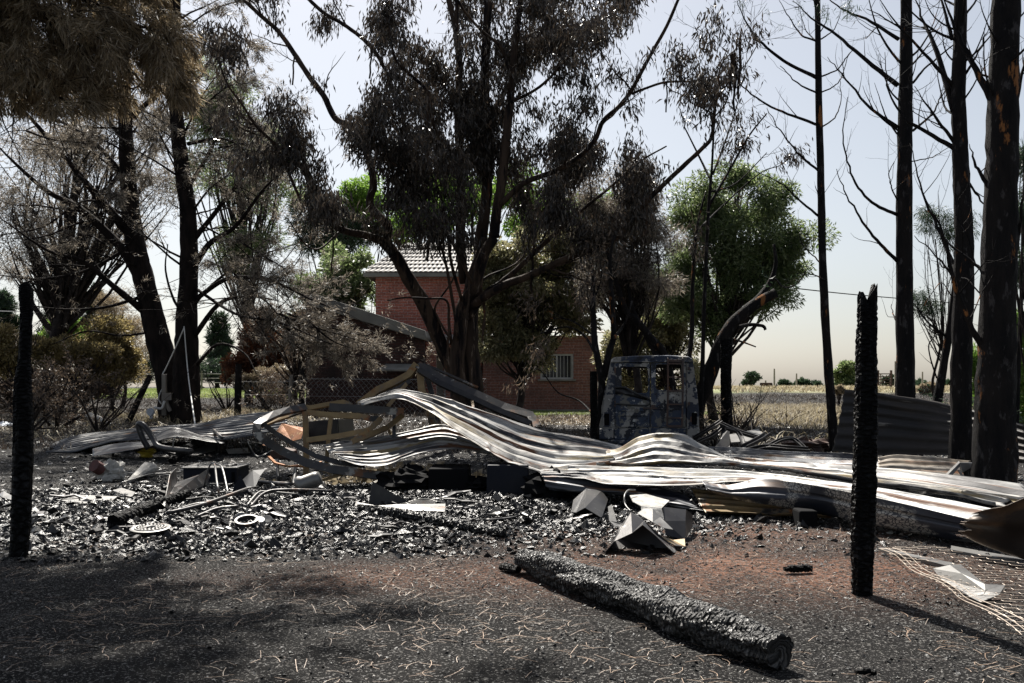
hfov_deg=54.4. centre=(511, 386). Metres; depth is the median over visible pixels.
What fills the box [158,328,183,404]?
white cable
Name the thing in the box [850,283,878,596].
charred post
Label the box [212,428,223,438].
metal pipe
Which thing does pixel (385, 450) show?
corrugated sheet
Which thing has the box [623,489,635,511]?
bent rod
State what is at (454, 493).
charred board
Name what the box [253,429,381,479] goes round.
steel beam
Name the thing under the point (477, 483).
charred heap
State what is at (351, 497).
charred board
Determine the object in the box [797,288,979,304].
overhead wire
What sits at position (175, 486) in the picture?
bent sheet scrap
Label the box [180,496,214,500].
charred board
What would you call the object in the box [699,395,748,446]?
burnt shrub
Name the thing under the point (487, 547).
ash crumbs
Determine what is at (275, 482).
metal pipe
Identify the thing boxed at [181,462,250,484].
burnt stove
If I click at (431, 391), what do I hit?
steel post
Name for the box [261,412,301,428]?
steel beam
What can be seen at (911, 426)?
corrugated sheet
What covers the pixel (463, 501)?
charred board
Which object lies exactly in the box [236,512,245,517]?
melted dish
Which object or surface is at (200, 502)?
metal pipe
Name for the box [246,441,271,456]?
metal rod
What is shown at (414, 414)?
burnt stubble
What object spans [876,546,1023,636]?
wire netting
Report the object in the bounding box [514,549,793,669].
charred log
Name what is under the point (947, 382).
broadleaf tree
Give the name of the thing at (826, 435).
pale sticks
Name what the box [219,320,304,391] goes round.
bush
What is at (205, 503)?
metal pipe
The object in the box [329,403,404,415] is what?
steel beam
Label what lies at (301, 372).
fence post
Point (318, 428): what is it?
metal cabinet
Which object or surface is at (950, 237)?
conifer
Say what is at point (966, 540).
metal strip
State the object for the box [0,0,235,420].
pine tree
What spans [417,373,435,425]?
steel post
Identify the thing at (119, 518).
charred log
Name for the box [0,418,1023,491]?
burnt clods
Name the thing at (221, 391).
lawn beyond fence
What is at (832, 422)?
burnt tree
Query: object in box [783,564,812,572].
charred log
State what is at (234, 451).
bent sheet scrap
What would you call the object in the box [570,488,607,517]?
bent sheet scrap
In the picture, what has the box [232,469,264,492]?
bent sheet scrap
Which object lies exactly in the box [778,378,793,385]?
broadleaf tree
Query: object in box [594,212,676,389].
leaning tree
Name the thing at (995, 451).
burnt tree
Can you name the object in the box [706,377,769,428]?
burnt shrub
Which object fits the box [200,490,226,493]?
charred board
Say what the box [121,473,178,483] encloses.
metal rod
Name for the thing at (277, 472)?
metal pipe
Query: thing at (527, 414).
steel beam
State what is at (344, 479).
broken shards
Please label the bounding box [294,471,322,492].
white can
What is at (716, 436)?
metal bar
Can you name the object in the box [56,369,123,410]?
bush
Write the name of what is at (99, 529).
charred board
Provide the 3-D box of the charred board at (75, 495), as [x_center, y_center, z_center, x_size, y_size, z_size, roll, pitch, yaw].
[-5.510,1.387,12.531,0.563,0.086,0.111,0,0,-16]
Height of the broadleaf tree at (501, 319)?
6.238 m
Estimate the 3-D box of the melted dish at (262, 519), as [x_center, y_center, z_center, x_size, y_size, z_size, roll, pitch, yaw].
[-2.679,1.411,10.582,0.119,0.063,0.105,0,0,0]
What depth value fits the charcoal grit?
6.74 m
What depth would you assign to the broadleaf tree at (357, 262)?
43.65 m
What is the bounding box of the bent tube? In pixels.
[135,421,193,453]
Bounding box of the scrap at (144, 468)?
[127,462,157,482]
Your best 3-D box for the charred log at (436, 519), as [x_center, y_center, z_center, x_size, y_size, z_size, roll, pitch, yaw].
[-0.912,1.405,10.653,0.129,0.146,2.405,0,0,-45]
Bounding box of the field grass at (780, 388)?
[680,384,949,392]
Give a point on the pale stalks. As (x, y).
(63, 426)
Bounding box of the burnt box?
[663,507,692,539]
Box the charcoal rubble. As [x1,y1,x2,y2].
[0,474,1011,563]
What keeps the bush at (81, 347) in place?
on the ground at (476, 669)
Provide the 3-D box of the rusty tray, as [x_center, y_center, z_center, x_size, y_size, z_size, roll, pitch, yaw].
[-3.519,0.724,15.905,0.887,0.260,0.369,0,0,40]
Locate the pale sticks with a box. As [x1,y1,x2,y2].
[704,401,972,452]
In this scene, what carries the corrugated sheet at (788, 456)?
on the ground at (476, 669)
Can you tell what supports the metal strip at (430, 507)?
on the ground at (476, 669)
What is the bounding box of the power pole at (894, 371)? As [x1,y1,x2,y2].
[894,361,895,385]
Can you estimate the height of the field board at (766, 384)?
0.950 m
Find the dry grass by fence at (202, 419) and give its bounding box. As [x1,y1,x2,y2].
[109,406,301,422]
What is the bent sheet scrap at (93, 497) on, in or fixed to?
on the charcoal rubble
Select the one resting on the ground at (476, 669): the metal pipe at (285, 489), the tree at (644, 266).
the tree at (644, 266)
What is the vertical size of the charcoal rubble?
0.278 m
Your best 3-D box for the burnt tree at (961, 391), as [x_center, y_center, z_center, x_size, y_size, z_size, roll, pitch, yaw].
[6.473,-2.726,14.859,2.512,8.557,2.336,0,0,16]
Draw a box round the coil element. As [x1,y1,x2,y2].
[408,499,436,503]
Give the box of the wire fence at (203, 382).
[134,378,220,382]
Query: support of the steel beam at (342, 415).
on the steel post at (305, 422)
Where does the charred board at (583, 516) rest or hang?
on the charcoal rubble
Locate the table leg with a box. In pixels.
[291,450,298,486]
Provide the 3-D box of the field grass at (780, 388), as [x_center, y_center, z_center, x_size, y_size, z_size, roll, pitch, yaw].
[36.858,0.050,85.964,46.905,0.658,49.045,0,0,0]
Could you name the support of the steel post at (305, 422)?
on the ground at (476, 669)
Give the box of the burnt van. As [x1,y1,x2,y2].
[599,355,699,444]
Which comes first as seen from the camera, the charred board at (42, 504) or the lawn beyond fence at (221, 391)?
the charred board at (42, 504)
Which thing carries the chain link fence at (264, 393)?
on the ground at (476, 669)
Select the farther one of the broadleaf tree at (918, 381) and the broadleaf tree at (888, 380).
the broadleaf tree at (918, 381)
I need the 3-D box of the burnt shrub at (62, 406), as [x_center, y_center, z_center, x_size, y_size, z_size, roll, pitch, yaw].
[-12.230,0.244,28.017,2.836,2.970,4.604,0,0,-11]
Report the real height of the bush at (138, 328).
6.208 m
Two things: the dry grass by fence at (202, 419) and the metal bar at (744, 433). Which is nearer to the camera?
the metal bar at (744, 433)
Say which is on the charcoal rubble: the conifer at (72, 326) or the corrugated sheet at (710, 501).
the corrugated sheet at (710, 501)
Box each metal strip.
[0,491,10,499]
[355,502,444,511]
[877,546,954,566]
[951,546,1023,565]
[954,537,975,542]
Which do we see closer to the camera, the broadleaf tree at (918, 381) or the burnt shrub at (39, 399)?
the burnt shrub at (39, 399)
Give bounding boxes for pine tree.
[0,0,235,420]
[0,0,238,180]
[0,90,205,413]
[91,0,439,423]
[170,56,310,403]
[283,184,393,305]
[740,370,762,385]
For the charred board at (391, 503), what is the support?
on the charcoal rubble
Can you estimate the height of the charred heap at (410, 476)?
0.497 m
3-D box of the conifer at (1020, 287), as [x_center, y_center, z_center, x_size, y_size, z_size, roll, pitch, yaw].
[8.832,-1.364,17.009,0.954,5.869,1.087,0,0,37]
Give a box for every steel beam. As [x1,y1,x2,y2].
[252,403,306,432]
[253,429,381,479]
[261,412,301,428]
[263,422,364,468]
[267,456,301,466]
[306,399,352,409]
[306,409,381,421]
[306,428,368,442]
[322,474,342,481]
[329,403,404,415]
[350,414,404,444]
[354,416,382,437]
[356,362,418,403]
[367,379,411,404]
[386,382,407,406]
[415,362,541,427]
[417,367,531,425]
[424,363,478,388]
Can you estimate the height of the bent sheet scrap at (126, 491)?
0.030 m
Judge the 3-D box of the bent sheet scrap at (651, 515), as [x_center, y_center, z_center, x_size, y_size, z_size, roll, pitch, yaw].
[1.372,1.249,9.421,0.190,0.153,0.458,0,0,-31]
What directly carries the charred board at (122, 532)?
on the ground at (476, 669)
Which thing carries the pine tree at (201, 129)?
on the ground at (476, 669)
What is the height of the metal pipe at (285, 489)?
0.144 m
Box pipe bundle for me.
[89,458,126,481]
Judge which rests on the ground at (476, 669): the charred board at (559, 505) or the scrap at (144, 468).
the scrap at (144, 468)
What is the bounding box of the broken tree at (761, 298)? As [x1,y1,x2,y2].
[696,244,806,429]
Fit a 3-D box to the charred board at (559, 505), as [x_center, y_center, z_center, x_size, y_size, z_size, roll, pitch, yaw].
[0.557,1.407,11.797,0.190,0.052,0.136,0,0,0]
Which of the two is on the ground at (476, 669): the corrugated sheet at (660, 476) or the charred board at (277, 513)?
the corrugated sheet at (660, 476)
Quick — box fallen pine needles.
[0,525,1023,682]
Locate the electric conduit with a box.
[146,374,172,418]
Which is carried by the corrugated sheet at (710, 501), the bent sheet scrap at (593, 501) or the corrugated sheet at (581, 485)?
the corrugated sheet at (581, 485)
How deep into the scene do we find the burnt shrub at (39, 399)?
26.20 m
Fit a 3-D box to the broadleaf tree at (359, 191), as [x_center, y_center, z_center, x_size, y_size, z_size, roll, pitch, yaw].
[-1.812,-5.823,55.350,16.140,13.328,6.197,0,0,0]
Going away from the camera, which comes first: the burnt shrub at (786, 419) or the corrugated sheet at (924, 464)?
the corrugated sheet at (924, 464)
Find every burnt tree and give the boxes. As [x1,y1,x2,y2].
[502,221,631,440]
[734,0,856,452]
[768,0,982,455]
[862,0,1021,476]
[912,0,1023,507]
[914,286,952,402]
[975,202,1023,422]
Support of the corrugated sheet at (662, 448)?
on the ground at (476, 669)
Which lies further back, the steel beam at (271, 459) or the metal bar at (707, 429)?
the metal bar at (707, 429)
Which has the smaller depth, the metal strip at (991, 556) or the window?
the metal strip at (991, 556)
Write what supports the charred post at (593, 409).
on the ground at (476, 669)
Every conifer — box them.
[0,287,19,330]
[34,310,57,369]
[37,317,91,340]
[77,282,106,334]
[202,310,234,388]
[913,203,981,397]
[1016,138,1023,366]
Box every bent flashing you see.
[933,564,1004,602]
[946,461,971,475]
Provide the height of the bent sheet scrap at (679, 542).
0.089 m
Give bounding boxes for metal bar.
[692,420,722,439]
[692,435,719,440]
[696,426,723,442]
[720,422,766,441]
[725,426,744,445]
[741,431,769,447]
[748,444,809,451]
[765,437,805,446]
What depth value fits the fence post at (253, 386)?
37.94 m
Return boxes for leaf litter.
[537,415,778,425]
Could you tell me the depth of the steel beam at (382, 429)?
14.64 m
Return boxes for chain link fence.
[241,380,298,407]
[304,377,486,413]
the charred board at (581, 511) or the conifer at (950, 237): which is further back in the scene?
the conifer at (950, 237)
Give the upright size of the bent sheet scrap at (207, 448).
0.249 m
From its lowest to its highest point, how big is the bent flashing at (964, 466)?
0.212 m
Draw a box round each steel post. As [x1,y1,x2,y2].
[302,411,308,475]
[323,416,332,473]
[392,414,395,436]
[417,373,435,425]
[425,378,440,423]
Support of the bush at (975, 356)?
on the ground at (476, 669)
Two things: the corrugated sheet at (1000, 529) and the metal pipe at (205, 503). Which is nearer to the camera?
the corrugated sheet at (1000, 529)
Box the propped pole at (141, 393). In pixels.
[126,375,152,422]
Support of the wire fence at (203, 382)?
attached to the fence post
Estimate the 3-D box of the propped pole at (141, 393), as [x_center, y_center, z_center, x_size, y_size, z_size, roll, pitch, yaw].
[-11.635,0.456,30.999,0.914,1.695,0.200,0,0,0]
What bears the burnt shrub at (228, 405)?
on the ground at (476, 669)
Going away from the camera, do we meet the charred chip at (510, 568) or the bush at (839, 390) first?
the charred chip at (510, 568)
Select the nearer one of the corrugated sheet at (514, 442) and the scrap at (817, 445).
the corrugated sheet at (514, 442)
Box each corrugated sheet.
[46,411,286,452]
[92,440,161,455]
[155,427,224,443]
[323,424,494,466]
[357,389,621,471]
[537,465,990,518]
[543,476,704,511]
[595,433,1023,506]
[691,488,830,518]
[701,478,965,539]
[708,446,878,466]
[832,389,1023,463]
[878,454,970,475]
[959,498,1023,558]
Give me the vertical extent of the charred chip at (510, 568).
0.080 m
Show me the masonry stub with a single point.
(808, 516)
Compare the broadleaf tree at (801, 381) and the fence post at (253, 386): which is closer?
the fence post at (253, 386)
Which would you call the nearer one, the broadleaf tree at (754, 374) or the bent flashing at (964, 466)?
the bent flashing at (964, 466)
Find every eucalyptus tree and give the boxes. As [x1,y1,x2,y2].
[190,0,804,410]
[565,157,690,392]
[673,68,816,444]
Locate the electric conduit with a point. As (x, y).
(165, 406)
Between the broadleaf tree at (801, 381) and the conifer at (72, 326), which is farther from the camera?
the broadleaf tree at (801, 381)
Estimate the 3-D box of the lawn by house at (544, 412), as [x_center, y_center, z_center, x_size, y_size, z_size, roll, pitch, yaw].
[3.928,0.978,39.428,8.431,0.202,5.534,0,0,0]
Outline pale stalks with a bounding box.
[0,407,368,440]
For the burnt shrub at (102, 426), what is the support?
on the ground at (476, 669)
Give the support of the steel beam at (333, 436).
attached to the steel beam at (375, 423)
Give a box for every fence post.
[201,370,202,388]
[234,364,241,414]
[247,379,268,411]
[287,375,292,406]
[299,365,304,414]
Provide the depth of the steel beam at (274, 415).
14.58 m
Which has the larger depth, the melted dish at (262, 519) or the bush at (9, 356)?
the bush at (9, 356)
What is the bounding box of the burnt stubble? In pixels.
[0,392,972,452]
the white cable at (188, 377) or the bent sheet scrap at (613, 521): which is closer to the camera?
the bent sheet scrap at (613, 521)
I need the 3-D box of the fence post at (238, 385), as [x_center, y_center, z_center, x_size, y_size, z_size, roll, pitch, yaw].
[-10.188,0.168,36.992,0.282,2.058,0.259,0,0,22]
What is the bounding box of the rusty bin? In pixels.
[270,447,296,458]
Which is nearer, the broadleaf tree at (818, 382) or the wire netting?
the wire netting
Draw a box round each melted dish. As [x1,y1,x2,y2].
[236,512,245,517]
[254,516,265,522]
[263,515,272,523]
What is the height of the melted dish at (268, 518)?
0.087 m
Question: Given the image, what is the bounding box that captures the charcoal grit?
[0,534,1023,682]
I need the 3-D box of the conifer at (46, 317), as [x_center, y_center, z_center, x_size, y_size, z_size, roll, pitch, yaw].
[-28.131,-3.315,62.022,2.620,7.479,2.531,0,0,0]
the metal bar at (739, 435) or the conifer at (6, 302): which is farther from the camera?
the conifer at (6, 302)
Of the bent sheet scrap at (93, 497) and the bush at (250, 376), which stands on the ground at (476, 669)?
the bush at (250, 376)
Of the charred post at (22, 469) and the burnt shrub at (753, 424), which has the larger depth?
the burnt shrub at (753, 424)
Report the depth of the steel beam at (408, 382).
16.20 m
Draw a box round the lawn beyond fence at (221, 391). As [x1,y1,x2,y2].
[100,388,305,397]
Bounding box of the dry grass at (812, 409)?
[704,401,973,428]
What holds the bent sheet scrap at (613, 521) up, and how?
on the bent sheet scrap at (635, 531)
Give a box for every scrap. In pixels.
[61,495,116,503]
[112,488,134,496]
[127,462,157,482]
[165,468,210,495]
[169,442,216,456]
[226,448,249,453]
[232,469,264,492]
[369,482,407,505]
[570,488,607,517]
[603,513,675,554]
[608,504,620,526]
[630,494,668,519]
[637,508,672,529]
[662,536,684,546]
[715,428,729,446]
[781,436,828,451]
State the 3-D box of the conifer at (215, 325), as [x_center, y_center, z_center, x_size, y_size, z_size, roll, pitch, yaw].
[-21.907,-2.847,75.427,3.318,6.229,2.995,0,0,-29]
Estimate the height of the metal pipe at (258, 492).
0.118 m
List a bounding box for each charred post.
[8,281,33,556]
[590,371,597,439]
[720,339,732,446]
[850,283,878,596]
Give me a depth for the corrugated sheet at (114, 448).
19.95 m
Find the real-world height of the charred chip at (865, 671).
0.042 m
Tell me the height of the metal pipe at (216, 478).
0.347 m
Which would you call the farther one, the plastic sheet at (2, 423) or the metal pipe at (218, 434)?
the plastic sheet at (2, 423)
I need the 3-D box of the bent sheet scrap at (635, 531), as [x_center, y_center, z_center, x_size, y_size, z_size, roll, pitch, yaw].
[1.170,1.342,9.114,0.730,0.347,0.633,0,0,0]
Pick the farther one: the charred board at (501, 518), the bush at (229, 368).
the bush at (229, 368)
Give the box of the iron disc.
[129,523,170,534]
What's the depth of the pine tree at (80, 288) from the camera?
39.73 m
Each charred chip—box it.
[498,563,521,573]
[854,668,876,674]
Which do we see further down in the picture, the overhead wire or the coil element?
the coil element
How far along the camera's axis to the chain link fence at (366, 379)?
36.79 m
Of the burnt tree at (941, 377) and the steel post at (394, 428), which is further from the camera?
the burnt tree at (941, 377)
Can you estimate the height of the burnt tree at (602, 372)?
4.859 m
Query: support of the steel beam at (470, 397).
on the steel post
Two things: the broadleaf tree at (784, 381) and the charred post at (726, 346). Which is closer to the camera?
the charred post at (726, 346)
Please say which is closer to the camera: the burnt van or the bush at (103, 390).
the burnt van
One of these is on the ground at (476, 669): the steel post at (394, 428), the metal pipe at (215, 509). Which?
the metal pipe at (215, 509)
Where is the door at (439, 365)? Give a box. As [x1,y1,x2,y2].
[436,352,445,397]
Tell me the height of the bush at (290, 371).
4.554 m
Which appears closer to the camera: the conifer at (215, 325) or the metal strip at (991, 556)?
the metal strip at (991, 556)
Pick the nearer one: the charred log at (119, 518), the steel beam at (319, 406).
the charred log at (119, 518)
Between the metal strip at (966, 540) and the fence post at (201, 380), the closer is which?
the metal strip at (966, 540)
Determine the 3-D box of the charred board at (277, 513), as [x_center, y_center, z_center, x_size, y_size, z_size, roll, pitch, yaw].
[-2.622,1.398,10.998,0.321,0.056,0.140,0,0,19]
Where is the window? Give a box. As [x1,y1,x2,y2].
[538,354,575,380]
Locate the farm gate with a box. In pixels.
[877,370,891,387]
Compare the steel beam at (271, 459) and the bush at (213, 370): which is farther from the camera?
the bush at (213, 370)
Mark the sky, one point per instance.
(792, 344)
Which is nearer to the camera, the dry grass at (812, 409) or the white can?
the white can
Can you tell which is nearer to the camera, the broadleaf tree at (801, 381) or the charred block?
the charred block
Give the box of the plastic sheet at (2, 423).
[0,421,12,426]
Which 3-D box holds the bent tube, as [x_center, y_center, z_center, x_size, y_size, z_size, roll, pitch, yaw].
[-6.714,0.966,19.230,1.594,0.616,0.231,0,0,34]
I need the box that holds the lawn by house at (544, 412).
[530,410,717,415]
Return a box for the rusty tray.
[277,423,302,440]
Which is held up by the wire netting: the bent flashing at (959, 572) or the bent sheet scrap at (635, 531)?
the bent flashing at (959, 572)
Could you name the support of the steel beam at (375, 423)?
attached to the steel beam at (342, 415)
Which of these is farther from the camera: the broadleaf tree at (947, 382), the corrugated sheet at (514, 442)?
the broadleaf tree at (947, 382)
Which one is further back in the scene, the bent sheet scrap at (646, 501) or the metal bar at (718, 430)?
the metal bar at (718, 430)
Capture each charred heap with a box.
[376,463,427,490]
[463,475,486,490]
[521,465,579,498]
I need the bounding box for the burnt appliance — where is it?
[486,462,528,494]
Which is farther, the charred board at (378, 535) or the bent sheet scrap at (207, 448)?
the bent sheet scrap at (207, 448)
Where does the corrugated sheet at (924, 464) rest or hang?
on the corrugated sheet at (788, 456)
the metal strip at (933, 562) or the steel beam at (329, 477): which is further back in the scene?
the steel beam at (329, 477)
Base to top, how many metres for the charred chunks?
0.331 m
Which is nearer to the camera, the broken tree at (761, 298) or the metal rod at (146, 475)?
the metal rod at (146, 475)
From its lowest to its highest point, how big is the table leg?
0.457 m
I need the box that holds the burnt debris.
[0,425,1022,535]
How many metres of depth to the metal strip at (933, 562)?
8.38 m
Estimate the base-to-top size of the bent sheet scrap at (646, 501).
0.188 m
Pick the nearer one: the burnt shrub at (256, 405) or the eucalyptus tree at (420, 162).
the eucalyptus tree at (420, 162)
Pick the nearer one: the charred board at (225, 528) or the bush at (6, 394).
the charred board at (225, 528)
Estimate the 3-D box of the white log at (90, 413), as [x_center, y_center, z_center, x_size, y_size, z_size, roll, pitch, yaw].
[-12.959,0.988,31.039,0.366,0.308,3.762,0,0,-30]
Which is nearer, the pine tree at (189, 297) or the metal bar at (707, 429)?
the metal bar at (707, 429)
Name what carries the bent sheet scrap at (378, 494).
on the charcoal rubble
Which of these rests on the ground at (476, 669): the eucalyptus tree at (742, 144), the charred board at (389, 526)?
the eucalyptus tree at (742, 144)
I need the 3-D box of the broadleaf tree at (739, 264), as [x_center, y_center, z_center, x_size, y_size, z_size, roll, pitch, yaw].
[7.087,-2.968,30.973,6.069,8.366,3.260,0,0,0]
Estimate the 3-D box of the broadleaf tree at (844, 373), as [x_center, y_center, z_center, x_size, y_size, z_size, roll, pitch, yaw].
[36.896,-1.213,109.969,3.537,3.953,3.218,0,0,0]
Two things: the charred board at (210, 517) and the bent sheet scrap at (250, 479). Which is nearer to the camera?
the charred board at (210, 517)
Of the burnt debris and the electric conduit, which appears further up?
the electric conduit
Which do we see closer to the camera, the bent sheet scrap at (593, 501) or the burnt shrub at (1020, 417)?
the bent sheet scrap at (593, 501)
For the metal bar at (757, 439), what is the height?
0.277 m
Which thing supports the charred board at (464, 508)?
on the charcoal rubble
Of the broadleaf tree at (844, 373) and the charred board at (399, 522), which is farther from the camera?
the broadleaf tree at (844, 373)
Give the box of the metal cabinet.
[309,419,353,444]
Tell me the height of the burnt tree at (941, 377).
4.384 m
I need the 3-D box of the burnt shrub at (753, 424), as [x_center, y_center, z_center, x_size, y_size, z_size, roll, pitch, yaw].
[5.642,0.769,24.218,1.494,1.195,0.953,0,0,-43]
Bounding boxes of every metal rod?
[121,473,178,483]
[127,471,180,473]
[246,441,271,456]
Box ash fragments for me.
[0,467,1012,682]
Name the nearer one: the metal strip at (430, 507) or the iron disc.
the iron disc
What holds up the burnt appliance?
on the ground at (476, 669)
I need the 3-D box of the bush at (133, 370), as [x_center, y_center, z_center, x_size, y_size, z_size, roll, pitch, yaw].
[-16.100,-0.913,40.060,2.609,4.092,2.746,0,0,39]
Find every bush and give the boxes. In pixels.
[0,321,67,393]
[0,366,70,410]
[46,311,124,413]
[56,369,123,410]
[71,313,147,411]
[91,286,150,407]
[127,350,230,388]
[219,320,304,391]
[230,363,288,405]
[245,300,310,408]
[834,384,845,406]
[916,381,935,393]
[972,308,1023,424]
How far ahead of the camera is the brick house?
41.00 m
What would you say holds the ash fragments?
on the ground at (476, 669)
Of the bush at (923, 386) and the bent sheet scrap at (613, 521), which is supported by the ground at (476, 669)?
the bush at (923, 386)
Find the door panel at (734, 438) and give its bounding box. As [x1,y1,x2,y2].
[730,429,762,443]
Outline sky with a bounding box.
[0,0,1023,386]
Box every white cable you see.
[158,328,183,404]
[183,326,195,424]
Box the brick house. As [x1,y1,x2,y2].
[306,241,606,414]
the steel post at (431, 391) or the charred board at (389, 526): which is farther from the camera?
the steel post at (431, 391)
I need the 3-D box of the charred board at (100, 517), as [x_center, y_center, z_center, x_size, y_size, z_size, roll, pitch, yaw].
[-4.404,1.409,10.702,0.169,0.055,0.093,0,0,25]
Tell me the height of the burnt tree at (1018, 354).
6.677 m
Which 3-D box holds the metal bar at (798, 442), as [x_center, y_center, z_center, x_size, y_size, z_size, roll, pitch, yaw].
[4.907,1.024,17.993,0.759,0.242,0.486,0,0,0]
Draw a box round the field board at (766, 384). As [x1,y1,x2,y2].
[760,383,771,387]
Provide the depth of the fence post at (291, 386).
36.95 m
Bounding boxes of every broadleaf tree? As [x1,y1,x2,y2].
[286,238,375,315]
[337,160,613,256]
[470,225,604,420]
[590,286,700,398]
[655,157,841,422]
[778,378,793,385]
[792,377,815,385]
[810,379,823,385]
[833,359,855,385]
[879,374,893,385]
[915,378,927,385]
[945,378,949,385]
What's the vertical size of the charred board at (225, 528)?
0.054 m
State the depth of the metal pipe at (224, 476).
13.22 m
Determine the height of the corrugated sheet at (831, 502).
0.419 m
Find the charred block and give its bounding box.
[428,464,470,489]
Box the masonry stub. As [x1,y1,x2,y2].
[792,508,817,526]
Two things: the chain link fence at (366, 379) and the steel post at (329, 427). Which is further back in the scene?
the chain link fence at (366, 379)
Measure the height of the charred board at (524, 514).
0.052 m
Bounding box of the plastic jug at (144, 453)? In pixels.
[137,448,156,457]
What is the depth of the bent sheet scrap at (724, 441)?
18.55 m
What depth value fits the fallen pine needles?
6.43 m
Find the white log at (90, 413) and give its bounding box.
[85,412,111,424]
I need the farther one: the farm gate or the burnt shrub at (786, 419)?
the farm gate
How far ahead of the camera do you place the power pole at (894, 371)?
70.00 m
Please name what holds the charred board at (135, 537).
on the charcoal rubble
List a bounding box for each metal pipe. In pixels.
[166,488,247,514]
[180,502,223,507]
[194,505,238,518]
[203,462,220,496]
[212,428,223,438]
[215,463,228,493]
[245,490,299,506]
[249,488,331,507]
[257,480,293,485]
[276,459,289,480]
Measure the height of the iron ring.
0.121 m
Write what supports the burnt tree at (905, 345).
on the ground at (476, 669)
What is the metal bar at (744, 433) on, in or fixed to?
on the metal bar at (718, 430)
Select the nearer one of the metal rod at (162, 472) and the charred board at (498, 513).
the charred board at (498, 513)
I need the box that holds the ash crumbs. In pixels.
[3,475,940,561]
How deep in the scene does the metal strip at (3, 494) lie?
13.19 m
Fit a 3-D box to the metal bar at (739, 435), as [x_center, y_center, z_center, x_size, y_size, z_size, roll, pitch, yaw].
[4.088,0.902,18.220,0.300,0.352,0.485,0,0,0]
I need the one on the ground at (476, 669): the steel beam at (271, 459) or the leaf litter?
the leaf litter
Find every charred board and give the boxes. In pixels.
[36,503,50,506]
[50,494,84,498]
[88,527,104,532]
[96,515,107,520]
[106,530,132,534]
[123,534,141,540]
[148,489,165,493]
[173,519,190,524]
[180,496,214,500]
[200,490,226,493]
[201,515,219,518]
[216,526,233,530]
[260,511,285,516]
[344,496,357,499]
[366,533,393,537]
[378,525,398,528]
[381,501,397,504]
[390,521,409,524]
[417,525,432,529]
[438,490,470,497]
[444,498,479,502]
[456,506,470,509]
[486,515,516,520]
[487,512,508,516]
[519,512,528,515]
[551,504,566,507]
[571,508,589,513]
[572,514,592,518]
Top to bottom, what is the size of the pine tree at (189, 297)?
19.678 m
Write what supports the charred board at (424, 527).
on the charcoal rubble
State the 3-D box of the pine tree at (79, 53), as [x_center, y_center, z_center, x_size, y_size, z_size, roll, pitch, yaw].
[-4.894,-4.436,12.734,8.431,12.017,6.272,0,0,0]
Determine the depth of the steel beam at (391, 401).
15.90 m
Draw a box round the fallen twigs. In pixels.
[4,487,1021,682]
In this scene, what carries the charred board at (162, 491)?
on the charcoal rubble
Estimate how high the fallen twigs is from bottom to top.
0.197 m
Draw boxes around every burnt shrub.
[0,341,136,433]
[0,354,110,431]
[52,353,154,431]
[200,355,252,412]
[237,387,299,413]
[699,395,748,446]
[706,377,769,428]
[732,398,769,430]
[760,404,805,426]
[918,383,1023,423]
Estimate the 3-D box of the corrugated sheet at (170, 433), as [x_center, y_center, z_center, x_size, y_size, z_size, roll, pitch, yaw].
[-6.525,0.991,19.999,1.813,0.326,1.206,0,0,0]
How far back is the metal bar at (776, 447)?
17.63 m
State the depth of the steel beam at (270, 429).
14.20 m
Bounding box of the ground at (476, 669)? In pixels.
[0,387,1023,682]
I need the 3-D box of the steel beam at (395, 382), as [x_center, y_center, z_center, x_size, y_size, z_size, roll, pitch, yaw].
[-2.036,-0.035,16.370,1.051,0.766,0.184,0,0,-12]
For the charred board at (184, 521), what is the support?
on the charcoal rubble
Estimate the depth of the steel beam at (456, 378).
16.57 m
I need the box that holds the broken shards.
[259,461,486,484]
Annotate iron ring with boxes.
[234,514,258,526]
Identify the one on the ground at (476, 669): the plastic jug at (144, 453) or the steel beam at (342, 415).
the plastic jug at (144, 453)
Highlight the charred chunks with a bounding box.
[0,478,889,550]
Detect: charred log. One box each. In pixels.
[107,489,191,526]
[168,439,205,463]
[357,504,506,536]
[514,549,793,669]
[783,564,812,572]
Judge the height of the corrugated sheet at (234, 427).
0.895 m
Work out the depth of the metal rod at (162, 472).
16.46 m
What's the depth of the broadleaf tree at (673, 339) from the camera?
33.72 m

